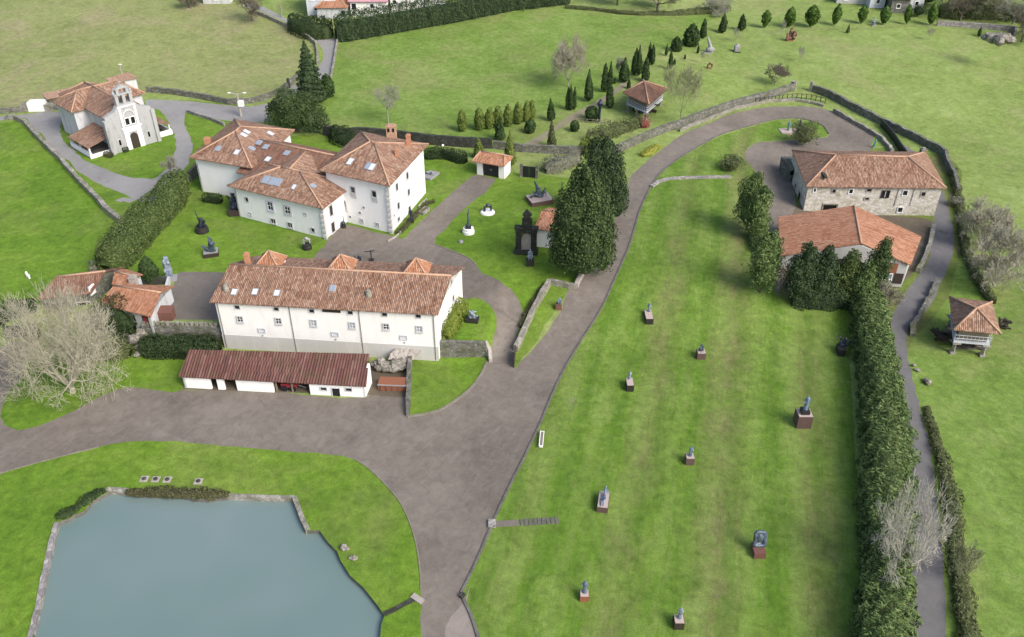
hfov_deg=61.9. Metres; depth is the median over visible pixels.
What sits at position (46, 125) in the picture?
church lane
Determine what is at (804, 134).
shrub
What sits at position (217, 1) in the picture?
village house
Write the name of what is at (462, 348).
stone wall
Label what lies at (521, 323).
flower border
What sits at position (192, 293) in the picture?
courtyard
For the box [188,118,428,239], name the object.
mansion
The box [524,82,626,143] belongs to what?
garden path
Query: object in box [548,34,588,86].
bare tree
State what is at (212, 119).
lane wall
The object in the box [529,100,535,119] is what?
thuja
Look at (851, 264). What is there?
conifer
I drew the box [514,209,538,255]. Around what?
stone doorway
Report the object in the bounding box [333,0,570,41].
hedge
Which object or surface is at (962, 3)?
bare tree
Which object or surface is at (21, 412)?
lawn island
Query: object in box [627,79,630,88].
cypress
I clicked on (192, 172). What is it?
stone wall
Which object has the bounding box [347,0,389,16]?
village house
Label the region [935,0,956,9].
bare tree
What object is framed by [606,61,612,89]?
cypress
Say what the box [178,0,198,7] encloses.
bare tree
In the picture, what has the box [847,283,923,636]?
hedge
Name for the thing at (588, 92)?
cypress
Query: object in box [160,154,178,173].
bare tree
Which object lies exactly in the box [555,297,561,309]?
statue
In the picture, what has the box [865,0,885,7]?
village house
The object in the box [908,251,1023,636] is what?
paddock
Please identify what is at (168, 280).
court wall
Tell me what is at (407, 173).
window
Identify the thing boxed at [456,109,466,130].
thuja
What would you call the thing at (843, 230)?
barn
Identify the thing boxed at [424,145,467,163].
hedge
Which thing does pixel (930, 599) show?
lane
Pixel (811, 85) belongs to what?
wall pier
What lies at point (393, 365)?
rock outcrop
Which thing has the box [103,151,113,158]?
shrub
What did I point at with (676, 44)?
bush
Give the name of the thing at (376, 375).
yard
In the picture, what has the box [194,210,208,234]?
statue
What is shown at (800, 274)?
conifer
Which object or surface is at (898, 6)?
village house
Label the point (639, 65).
cypress
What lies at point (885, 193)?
window
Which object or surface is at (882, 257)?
conifer
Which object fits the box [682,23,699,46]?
bush
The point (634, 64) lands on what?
cypress
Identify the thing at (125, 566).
pond water
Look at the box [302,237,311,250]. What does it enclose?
statue
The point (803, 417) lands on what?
statue
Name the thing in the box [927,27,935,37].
bare shrub
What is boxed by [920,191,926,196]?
window
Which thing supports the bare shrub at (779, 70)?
on the hill
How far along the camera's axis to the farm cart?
105.96 m
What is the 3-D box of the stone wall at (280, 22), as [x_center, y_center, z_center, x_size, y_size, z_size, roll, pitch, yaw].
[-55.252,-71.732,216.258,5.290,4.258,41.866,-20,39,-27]
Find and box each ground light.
[139,476,149,481]
[150,476,160,482]
[162,476,172,482]
[193,478,202,484]
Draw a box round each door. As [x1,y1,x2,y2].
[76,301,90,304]
[130,132,140,148]
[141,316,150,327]
[331,387,340,396]
[821,204,837,209]
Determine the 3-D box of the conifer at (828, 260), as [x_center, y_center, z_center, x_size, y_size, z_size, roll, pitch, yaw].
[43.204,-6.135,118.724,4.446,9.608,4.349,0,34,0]
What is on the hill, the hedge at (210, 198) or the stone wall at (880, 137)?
the stone wall at (880, 137)
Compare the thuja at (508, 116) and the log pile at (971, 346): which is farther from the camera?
the thuja at (508, 116)
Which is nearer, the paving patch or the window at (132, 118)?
the paving patch
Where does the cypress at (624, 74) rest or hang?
on the field at (442, 76)
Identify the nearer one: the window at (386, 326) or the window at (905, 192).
the window at (386, 326)
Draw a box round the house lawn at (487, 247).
[123,134,627,414]
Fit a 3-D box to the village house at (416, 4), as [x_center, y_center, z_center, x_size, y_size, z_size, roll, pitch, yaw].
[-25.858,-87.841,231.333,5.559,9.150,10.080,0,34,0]
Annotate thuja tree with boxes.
[545,162,620,276]
[580,131,628,216]
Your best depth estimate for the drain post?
80.58 m
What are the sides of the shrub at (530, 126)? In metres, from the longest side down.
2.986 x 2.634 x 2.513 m
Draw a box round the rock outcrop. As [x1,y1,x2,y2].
[370,356,407,371]
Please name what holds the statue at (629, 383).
on the statue lawn at (660, 543)
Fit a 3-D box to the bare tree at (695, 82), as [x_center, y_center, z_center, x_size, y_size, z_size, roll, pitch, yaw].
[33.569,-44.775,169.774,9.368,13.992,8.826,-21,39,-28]
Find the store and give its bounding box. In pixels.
[105,72,137,88]
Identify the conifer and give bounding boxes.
[472,137,483,156]
[494,115,505,139]
[504,131,515,164]
[547,120,556,144]
[732,171,763,229]
[741,185,774,236]
[741,229,785,295]
[779,241,819,303]
[809,244,840,301]
[830,248,865,301]
[846,258,878,303]
[864,236,895,290]
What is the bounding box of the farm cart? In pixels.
[281,383,305,391]
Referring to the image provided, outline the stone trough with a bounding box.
[419,206,429,214]
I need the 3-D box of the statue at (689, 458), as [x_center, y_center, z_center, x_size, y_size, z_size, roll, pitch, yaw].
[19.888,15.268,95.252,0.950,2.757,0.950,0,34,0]
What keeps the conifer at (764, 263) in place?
on the statue lawn at (660, 543)
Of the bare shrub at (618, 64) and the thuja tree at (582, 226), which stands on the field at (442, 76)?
the bare shrub at (618, 64)
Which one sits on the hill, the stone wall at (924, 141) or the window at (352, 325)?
the stone wall at (924, 141)
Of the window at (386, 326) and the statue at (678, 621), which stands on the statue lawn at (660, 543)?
the statue at (678, 621)
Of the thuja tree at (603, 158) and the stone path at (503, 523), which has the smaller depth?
the stone path at (503, 523)
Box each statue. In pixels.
[162,256,177,281]
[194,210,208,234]
[201,236,218,258]
[226,193,239,216]
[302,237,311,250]
[341,218,345,228]
[364,250,373,260]
[408,208,413,222]
[425,170,438,180]
[462,208,473,235]
[465,310,478,323]
[480,203,494,215]
[525,181,553,206]
[526,249,533,266]
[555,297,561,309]
[579,580,588,601]
[597,99,604,122]
[597,486,609,513]
[625,371,633,391]
[644,303,653,324]
[672,607,684,629]
[684,446,694,464]
[695,343,705,359]
[704,37,714,53]
[732,43,740,52]
[750,530,767,558]
[779,118,803,134]
[785,25,797,40]
[793,395,813,428]
[835,336,853,356]
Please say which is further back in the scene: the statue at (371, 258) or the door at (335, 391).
the statue at (371, 258)
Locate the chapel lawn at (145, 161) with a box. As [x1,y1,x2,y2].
[23,100,237,224]
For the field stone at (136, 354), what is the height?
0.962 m
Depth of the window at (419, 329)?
108.99 m
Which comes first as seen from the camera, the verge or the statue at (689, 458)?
the statue at (689, 458)
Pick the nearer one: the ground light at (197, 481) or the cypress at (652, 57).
the ground light at (197, 481)
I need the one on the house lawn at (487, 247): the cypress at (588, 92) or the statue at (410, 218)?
the statue at (410, 218)
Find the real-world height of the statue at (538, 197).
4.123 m
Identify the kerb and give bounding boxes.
[0,241,487,589]
[460,118,829,636]
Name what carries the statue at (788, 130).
on the statue lawn at (660, 543)
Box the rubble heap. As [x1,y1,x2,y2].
[980,32,1015,46]
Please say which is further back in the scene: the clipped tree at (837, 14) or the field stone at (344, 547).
the clipped tree at (837, 14)
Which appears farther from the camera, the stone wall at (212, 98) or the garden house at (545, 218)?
the stone wall at (212, 98)
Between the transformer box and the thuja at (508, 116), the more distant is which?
the transformer box
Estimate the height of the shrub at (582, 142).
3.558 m
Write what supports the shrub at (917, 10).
on the hill
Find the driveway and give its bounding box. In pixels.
[0,106,873,636]
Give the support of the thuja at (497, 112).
on the field at (442, 76)
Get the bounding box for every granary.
[623,79,668,119]
[942,296,1001,356]
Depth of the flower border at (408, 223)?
139.58 m
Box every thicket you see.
[83,332,133,363]
[541,148,581,174]
[586,116,643,141]
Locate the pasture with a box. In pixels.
[0,0,314,107]
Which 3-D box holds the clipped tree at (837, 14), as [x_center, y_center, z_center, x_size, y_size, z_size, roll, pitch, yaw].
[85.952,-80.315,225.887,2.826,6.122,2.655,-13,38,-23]
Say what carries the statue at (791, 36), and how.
on the hill
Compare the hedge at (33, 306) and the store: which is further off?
the store
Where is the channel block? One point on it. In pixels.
(417, 598)
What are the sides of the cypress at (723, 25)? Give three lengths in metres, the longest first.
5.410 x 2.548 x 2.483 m
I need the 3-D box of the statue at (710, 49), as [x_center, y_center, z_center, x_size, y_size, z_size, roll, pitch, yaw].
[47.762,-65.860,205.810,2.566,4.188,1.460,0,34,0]
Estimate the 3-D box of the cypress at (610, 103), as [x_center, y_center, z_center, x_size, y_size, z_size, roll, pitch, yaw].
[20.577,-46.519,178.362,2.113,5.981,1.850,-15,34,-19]
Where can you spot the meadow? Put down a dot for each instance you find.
(55, 219)
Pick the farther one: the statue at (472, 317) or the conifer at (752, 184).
the conifer at (752, 184)
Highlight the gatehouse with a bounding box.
[471,150,513,178]
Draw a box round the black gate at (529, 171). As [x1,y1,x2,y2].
[520,164,538,178]
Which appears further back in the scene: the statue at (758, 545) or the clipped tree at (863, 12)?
the clipped tree at (863, 12)
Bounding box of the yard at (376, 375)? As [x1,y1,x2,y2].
[183,366,406,397]
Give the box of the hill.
[0,0,1023,636]
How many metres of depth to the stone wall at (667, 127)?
174.13 m
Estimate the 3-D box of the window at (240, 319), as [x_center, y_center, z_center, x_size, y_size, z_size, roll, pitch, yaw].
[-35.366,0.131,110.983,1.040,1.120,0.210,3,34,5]
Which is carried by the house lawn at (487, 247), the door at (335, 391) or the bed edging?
the bed edging
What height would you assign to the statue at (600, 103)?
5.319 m
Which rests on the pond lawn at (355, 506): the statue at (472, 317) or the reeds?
the reeds
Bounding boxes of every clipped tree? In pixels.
[761,10,771,27]
[784,6,795,26]
[805,5,820,26]
[832,3,842,25]
[857,5,869,23]
[880,5,891,24]
[904,4,912,22]
[927,2,938,24]
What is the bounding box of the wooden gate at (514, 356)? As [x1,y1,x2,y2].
[513,345,515,367]
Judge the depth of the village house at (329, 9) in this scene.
224.95 m
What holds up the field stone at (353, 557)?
on the pond lawn at (355, 506)
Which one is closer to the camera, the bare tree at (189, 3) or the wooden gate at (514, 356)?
the wooden gate at (514, 356)
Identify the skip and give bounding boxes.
[377,377,405,390]
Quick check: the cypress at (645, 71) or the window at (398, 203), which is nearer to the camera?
the window at (398, 203)
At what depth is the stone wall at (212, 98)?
185.38 m
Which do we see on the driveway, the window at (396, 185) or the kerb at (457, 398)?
the kerb at (457, 398)
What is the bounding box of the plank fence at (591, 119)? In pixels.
[574,117,610,122]
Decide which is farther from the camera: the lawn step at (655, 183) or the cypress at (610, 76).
the cypress at (610, 76)
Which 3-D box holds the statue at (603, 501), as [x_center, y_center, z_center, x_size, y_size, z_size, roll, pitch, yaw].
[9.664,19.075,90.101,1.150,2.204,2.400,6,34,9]
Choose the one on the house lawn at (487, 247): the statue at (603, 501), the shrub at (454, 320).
the shrub at (454, 320)
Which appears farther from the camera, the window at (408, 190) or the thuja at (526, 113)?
the thuja at (526, 113)
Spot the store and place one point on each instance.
(128, 78)
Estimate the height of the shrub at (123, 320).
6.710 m
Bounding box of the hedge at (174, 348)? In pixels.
[137,332,222,360]
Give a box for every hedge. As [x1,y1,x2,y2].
[0,297,36,324]
[94,169,191,269]
[137,332,222,360]
[201,192,222,203]
[287,12,333,41]
[328,124,355,147]
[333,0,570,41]
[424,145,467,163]
[565,5,730,15]
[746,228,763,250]
[789,285,857,311]
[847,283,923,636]
[922,405,983,636]
[936,0,1023,23]
[947,167,996,303]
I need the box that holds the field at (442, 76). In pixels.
[320,7,715,143]
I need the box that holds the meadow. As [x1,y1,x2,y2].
[0,121,116,305]
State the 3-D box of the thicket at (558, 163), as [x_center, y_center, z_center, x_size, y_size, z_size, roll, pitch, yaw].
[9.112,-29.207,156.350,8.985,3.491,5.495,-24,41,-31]
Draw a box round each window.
[87,283,95,295]
[124,117,130,125]
[129,116,135,124]
[236,315,244,323]
[258,328,265,332]
[266,200,274,212]
[270,218,276,224]
[274,317,282,324]
[283,205,291,215]
[287,222,293,228]
[309,319,317,326]
[322,309,340,312]
[328,204,333,217]
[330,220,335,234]
[331,332,338,336]
[345,387,351,391]
[348,322,356,329]
[350,186,356,194]
[351,3,356,10]
[371,190,377,198]
[382,323,390,330]
[395,182,398,192]
[397,201,400,211]
[399,335,406,339]
[405,170,408,181]
[407,187,410,197]
[415,325,423,333]
[848,188,853,193]
[880,190,890,197]
[896,207,903,212]
[901,190,908,195]
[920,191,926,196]
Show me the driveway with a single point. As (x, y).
(446, 474)
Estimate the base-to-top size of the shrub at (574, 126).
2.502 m
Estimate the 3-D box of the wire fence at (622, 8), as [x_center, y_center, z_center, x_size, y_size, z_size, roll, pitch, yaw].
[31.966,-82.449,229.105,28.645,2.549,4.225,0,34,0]
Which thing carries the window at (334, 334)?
in the farmhouse
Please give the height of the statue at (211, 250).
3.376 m
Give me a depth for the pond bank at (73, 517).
89.09 m
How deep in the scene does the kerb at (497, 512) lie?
106.04 m
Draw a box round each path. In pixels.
[445,587,474,636]
[496,517,558,526]
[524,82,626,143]
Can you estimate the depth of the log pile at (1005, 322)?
117.45 m
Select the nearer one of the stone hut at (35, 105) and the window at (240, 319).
the window at (240, 319)
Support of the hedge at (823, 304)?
on the statue lawn at (660, 543)
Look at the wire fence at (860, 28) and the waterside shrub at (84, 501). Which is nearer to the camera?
the waterside shrub at (84, 501)
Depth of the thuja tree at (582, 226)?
117.99 m
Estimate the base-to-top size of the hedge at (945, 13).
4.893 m
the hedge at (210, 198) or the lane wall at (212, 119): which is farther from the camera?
the lane wall at (212, 119)
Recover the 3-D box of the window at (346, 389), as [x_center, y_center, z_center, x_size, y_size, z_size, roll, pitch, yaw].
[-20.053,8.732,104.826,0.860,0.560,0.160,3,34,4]
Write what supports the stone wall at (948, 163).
on the hill
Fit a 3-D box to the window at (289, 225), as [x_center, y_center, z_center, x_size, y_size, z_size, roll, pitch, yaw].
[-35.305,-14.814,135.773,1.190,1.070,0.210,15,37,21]
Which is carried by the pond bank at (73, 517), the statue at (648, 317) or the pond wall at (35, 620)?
the pond wall at (35, 620)
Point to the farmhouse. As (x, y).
(268, 300)
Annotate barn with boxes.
[778,205,921,286]
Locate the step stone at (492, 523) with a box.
[488,519,495,527]
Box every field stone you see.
[123,326,148,349]
[133,348,140,357]
[340,544,349,550]
[348,555,357,560]
[911,363,920,371]
[923,377,931,384]
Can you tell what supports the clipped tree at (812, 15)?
on the hill
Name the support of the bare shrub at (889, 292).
on the verge
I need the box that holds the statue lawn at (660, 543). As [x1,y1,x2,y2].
[463,119,863,636]
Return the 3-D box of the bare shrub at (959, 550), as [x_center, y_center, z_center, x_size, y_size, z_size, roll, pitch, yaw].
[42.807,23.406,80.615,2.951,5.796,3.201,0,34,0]
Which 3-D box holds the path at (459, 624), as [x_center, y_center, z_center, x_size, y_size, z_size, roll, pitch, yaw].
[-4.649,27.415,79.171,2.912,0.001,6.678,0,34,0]
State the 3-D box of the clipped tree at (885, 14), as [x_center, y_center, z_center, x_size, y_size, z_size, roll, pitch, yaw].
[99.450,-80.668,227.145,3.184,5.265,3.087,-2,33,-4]
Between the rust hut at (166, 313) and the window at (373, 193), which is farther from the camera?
the window at (373, 193)
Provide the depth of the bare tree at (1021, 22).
216.75 m
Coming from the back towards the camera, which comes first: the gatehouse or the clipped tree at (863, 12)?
the clipped tree at (863, 12)
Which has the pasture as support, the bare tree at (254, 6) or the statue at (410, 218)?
the bare tree at (254, 6)
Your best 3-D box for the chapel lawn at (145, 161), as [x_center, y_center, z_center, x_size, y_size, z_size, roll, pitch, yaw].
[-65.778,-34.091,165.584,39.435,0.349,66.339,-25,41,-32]
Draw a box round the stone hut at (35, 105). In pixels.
[19,99,55,111]
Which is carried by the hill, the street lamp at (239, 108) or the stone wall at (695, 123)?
the stone wall at (695, 123)
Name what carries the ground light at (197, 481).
on the pond lawn at (355, 506)
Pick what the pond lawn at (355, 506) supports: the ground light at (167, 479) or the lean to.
the ground light at (167, 479)
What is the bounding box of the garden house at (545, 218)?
[535,207,554,247]
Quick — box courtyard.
[171,272,224,319]
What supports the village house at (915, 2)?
on the hill
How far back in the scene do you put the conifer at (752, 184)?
132.24 m
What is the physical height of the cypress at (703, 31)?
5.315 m
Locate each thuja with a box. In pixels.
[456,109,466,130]
[473,107,485,130]
[485,107,494,128]
[493,105,503,126]
[503,104,512,126]
[513,102,523,123]
[523,100,530,121]
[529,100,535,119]
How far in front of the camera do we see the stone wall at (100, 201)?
154.27 m
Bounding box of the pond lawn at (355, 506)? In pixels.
[0,441,421,636]
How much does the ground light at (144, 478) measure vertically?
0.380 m
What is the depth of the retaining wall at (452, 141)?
164.52 m
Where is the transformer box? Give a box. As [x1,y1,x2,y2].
[237,100,244,106]
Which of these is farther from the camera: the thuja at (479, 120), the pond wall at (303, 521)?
the thuja at (479, 120)
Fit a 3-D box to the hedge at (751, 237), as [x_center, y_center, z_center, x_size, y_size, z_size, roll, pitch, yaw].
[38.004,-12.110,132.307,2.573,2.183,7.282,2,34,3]
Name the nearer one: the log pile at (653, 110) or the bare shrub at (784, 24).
the log pile at (653, 110)
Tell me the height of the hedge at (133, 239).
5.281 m
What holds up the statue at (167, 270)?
on the house lawn at (487, 247)
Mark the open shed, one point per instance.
(340, 374)
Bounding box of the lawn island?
[0,342,184,430]
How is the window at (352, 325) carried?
in the farmhouse
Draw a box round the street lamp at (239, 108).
[227,92,245,116]
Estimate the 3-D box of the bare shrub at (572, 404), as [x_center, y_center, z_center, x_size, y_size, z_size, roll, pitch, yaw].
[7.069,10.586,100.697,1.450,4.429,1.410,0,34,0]
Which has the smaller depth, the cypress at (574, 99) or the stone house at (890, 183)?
the stone house at (890, 183)
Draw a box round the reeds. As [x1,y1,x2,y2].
[124,485,229,501]
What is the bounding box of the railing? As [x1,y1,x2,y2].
[755,93,825,101]
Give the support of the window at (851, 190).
in the stone house at (890, 183)
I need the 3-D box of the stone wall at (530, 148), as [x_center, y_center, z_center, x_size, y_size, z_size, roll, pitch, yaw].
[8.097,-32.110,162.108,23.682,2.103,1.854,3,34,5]
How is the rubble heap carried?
on the hill
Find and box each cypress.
[547,98,555,120]
[565,86,569,109]
[568,84,573,110]
[573,87,576,108]
[584,69,593,100]
[601,62,607,91]
[605,82,614,107]
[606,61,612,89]
[618,57,629,81]
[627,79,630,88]
[631,48,637,73]
[636,45,642,75]
[641,56,649,80]
[646,42,651,60]
[650,45,655,63]
[667,50,673,68]
[700,18,706,37]
[718,13,727,32]
[737,14,746,30]
[977,26,981,36]
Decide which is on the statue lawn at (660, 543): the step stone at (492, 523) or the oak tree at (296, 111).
the step stone at (492, 523)
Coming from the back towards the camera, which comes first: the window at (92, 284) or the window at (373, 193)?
the window at (373, 193)
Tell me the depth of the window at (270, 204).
135.52 m
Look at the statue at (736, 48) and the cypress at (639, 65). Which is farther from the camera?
the statue at (736, 48)
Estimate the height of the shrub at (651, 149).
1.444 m
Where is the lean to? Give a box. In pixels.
[41,87,70,101]
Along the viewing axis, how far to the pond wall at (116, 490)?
92.20 m
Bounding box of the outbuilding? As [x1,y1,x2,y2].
[37,267,123,307]
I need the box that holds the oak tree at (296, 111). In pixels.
[264,85,330,133]
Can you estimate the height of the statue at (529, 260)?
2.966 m
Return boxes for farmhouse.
[209,250,465,360]
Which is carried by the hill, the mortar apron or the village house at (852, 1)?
the village house at (852, 1)
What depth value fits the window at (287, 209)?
134.30 m
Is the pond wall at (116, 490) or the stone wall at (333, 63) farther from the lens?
the stone wall at (333, 63)
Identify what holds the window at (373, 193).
in the mansion
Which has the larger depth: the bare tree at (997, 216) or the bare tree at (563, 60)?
the bare tree at (563, 60)
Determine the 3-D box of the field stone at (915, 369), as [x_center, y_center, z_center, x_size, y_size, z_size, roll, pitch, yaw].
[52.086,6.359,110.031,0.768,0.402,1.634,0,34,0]
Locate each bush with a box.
[670,36,682,51]
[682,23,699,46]
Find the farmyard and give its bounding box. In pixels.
[779,205,933,293]
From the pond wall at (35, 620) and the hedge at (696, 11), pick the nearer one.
the pond wall at (35, 620)
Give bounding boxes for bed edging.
[387,231,400,241]
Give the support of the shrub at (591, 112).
on the hill
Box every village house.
[203,0,232,3]
[306,0,334,15]
[314,0,350,18]
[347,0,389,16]
[390,0,406,11]
[407,0,425,9]
[835,0,865,3]
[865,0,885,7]
[885,0,910,13]
[910,0,924,8]
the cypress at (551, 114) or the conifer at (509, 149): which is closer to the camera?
the conifer at (509, 149)
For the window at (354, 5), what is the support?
in the village house at (356, 4)
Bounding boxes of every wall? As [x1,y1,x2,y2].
[0,106,24,113]
[5,114,122,223]
[27,522,58,636]
[106,487,128,495]
[141,277,166,284]
[141,320,222,339]
[145,74,297,104]
[165,276,170,284]
[186,109,224,125]
[187,163,198,181]
[226,493,294,501]
[256,10,318,64]
[292,496,309,533]
[321,125,491,148]
[330,39,337,77]
[406,356,411,415]
[439,339,485,357]
[485,341,491,361]
[493,140,617,154]
[514,279,550,351]
[549,278,575,288]
[574,273,584,288]
[617,83,795,153]
[678,98,823,131]
[812,85,947,156]
[833,108,893,150]
[908,278,941,336]
[915,223,935,273]
[936,20,1014,31]
[943,151,961,189]
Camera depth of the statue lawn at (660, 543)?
95.84 m
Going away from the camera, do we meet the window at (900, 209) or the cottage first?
the cottage
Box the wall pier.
[809,81,814,90]
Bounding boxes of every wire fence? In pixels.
[577,5,673,11]
[771,24,928,32]
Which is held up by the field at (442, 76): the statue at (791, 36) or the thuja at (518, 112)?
the thuja at (518, 112)
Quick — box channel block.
[410,593,424,604]
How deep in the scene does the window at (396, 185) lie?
134.37 m
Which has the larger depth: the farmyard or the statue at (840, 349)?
the farmyard
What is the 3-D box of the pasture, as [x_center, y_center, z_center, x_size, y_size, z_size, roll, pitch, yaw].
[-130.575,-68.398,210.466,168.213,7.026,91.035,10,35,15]
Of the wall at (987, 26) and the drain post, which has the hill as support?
the wall at (987, 26)
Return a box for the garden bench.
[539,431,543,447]
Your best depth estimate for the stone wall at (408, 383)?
105.93 m
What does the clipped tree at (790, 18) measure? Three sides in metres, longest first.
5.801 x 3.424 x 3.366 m
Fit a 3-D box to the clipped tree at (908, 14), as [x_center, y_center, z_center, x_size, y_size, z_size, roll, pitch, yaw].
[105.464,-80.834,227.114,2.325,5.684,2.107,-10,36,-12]
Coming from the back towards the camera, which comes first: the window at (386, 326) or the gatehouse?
the gatehouse
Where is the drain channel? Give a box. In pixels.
[384,598,414,615]
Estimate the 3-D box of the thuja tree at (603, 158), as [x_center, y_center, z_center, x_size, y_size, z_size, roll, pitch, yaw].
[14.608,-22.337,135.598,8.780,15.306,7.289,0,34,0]
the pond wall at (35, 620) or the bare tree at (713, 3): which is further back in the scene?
the bare tree at (713, 3)
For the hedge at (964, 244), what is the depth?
134.70 m
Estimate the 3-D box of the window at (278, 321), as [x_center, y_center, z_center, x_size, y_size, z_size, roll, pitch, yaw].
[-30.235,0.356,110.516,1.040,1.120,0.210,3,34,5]
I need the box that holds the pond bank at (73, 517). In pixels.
[33,492,384,636]
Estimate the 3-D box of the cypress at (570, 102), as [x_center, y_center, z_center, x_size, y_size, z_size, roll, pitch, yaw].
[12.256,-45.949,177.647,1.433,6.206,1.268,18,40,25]
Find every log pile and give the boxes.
[632,104,658,112]
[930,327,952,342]
[957,343,982,349]
[998,317,1012,329]
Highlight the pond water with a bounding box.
[35,495,383,636]
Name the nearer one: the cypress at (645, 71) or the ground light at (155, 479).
the ground light at (155, 479)
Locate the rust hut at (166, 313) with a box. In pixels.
[157,305,175,320]
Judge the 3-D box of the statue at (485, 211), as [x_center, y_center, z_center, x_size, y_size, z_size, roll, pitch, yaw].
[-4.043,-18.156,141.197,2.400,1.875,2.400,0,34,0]
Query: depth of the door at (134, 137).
162.99 m
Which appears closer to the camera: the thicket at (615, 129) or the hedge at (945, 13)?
the thicket at (615, 129)
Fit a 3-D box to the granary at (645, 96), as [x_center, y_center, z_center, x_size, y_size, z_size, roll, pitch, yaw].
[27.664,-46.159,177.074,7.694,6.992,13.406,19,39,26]
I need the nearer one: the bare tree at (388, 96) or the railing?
the bare tree at (388, 96)
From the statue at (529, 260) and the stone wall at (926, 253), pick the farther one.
the stone wall at (926, 253)
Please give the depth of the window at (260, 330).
111.65 m
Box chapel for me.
[51,80,172,158]
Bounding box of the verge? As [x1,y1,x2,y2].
[744,148,961,368]
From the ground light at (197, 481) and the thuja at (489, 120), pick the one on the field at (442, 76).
the thuja at (489, 120)
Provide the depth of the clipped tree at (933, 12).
225.79 m
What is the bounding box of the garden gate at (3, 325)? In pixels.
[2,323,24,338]
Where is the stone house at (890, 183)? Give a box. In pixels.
[779,147,946,214]
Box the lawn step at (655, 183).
[650,175,731,187]
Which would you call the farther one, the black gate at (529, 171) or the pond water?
the black gate at (529, 171)
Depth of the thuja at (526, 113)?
173.05 m
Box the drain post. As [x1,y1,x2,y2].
[459,592,465,598]
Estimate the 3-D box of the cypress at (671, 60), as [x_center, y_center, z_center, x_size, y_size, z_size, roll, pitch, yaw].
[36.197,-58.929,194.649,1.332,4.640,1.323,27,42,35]
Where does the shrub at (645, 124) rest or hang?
on the hill
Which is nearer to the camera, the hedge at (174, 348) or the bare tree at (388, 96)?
the hedge at (174, 348)
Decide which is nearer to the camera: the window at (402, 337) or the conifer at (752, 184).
the window at (402, 337)
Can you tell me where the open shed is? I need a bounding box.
[178,349,371,396]
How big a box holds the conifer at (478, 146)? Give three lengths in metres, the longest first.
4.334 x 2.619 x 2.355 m
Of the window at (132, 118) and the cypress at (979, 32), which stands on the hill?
the cypress at (979, 32)
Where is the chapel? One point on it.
(114, 117)
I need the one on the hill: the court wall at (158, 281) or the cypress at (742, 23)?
the cypress at (742, 23)
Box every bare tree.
[0,274,130,410]
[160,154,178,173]
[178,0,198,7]
[233,0,262,20]
[371,83,400,122]
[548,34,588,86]
[642,0,680,10]
[662,62,707,118]
[694,0,731,17]
[865,469,959,592]
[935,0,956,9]
[948,0,987,20]
[955,194,1017,250]
[966,221,1023,292]
[971,0,1005,13]
[993,0,1023,23]
[1001,9,1023,42]
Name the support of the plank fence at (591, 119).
on the hill
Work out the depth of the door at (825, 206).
144.97 m
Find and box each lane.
[0,3,335,201]
[890,145,953,636]
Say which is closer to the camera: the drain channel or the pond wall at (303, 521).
the drain channel
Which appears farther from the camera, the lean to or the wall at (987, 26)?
the wall at (987, 26)
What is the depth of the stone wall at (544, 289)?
117.60 m
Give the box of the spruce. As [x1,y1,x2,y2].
[295,40,326,102]
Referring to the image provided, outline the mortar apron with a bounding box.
[388,348,420,360]
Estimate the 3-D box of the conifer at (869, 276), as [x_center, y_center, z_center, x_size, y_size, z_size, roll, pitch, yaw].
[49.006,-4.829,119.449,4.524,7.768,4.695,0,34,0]
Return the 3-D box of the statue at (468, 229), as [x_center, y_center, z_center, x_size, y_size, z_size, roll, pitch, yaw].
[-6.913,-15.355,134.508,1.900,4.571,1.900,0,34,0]
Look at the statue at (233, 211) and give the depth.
139.57 m
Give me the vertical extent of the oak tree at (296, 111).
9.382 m
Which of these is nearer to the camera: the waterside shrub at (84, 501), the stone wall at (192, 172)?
the waterside shrub at (84, 501)
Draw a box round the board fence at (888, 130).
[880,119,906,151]
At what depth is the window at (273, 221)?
137.02 m
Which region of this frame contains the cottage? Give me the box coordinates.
[99,268,174,335]
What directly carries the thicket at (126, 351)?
on the lawn island
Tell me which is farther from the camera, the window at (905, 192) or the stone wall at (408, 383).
the window at (905, 192)
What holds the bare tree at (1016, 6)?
on the hill
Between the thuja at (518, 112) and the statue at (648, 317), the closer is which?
the statue at (648, 317)
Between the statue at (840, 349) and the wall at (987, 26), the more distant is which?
the wall at (987, 26)
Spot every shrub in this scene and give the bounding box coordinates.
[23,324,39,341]
[55,487,106,519]
[87,259,99,270]
[88,291,137,341]
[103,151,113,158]
[137,255,158,283]
[321,73,334,97]
[441,296,469,339]
[524,119,536,133]
[566,393,578,416]
[570,120,579,131]
[579,135,602,155]
[584,105,598,120]
[615,57,623,69]
[639,114,650,128]
[639,144,660,156]
[716,153,746,170]
[764,62,791,84]
[780,20,786,36]
[790,120,822,146]
[798,47,804,61]
[874,279,907,307]
[912,3,927,16]
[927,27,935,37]
[948,195,965,205]
[951,538,984,577]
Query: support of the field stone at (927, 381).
on the paddock
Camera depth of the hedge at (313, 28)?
214.52 m
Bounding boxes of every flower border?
[395,199,434,234]
[518,284,543,327]
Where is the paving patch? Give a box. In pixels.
[115,197,134,202]
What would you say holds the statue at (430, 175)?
on the house lawn at (487, 247)

